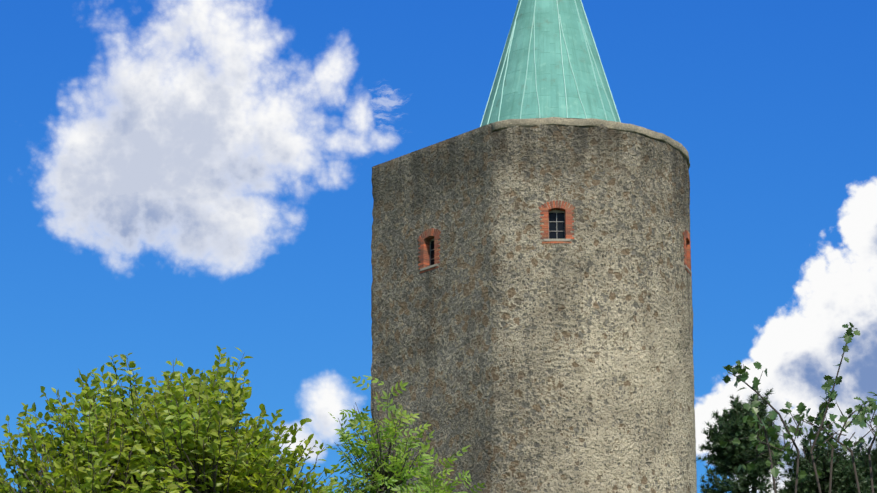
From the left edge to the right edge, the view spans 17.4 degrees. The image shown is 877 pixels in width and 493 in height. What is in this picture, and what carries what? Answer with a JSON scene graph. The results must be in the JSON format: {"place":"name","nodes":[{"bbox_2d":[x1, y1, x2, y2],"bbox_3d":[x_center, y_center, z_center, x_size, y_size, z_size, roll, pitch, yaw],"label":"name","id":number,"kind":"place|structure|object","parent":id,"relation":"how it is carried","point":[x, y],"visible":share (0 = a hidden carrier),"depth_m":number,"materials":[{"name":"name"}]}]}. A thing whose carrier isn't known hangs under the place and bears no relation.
{"place":"outdoors","nodes":[
{"label":"outdoors","id":0,"kind":"place"},
{"bbox_2d":[0,0,876,492],"label":"sky","id":1,"kind":"structure","parent":0,"point":[181,180],"materials":[{"name":"blue"}]},
{"bbox_3d":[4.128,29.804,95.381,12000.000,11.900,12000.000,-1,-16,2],"label":"terrain","id":2,"kind":"structure","parent":0,"visible":0},
{"bbox_2d":[0,345,340,492],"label":"tree","id":3,"kind":"object","parent":2,"relation":"on","point":[172,445],"visible":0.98,"depth_m":29.09,"materials":[{"name":"green plant"}]},
{"bbox_2d":[320,375,484,492],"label":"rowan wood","id":4,"kind":"object","parent":2,"relation":"on","point":[383,473],"visible":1,"depth_m":27.00,"materials":[{"name":"green plant"}]},
{"bbox_2d":[370,0,696,492],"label":"tower","id":5,"kind":"structure","parent":2,"relation":"on","point":[531,312],"depth_m":99.81,"materials":[{"name":"stone"}]},
{"bbox_2d":[696,388,785,492],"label":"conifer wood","id":6,"kind":"object","parent":2,"relation":"on","point":[730,425],"visible":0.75,"depth_m":45.38,"materials":[{"name":"green plant"}]},
{"bbox_2d":[719,322,876,492],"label":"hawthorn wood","id":7,"kind":"object","parent":2,"relation":"on","point":[861,420],"visible":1,"depth_m":10.02,"materials":[{"name":"green plant"}]},
{"bbox_2d":[777,425,876,492],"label":"tree","id":8,"kind":"object","parent":2,"relation":"on","point":[843,478],"visible":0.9,"depth_m":46.37,"materials":[{"name":"green plant"}]},
{"bbox_2d":[843,439,876,491],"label":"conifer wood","id":9,"kind":"object","parent":2,"relation":"on","point":[861,454],"visible":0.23,"depth_m":48.34,"materials":[{"name":"green plant"}]},
{"bbox_2d":[870,431,876,459],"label":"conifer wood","id":10,"kind":"object","parent":2,"relation":"on","point":[874,452],"visible":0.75,"depth_m":44.80,"materials":[{"name":"green plant"}]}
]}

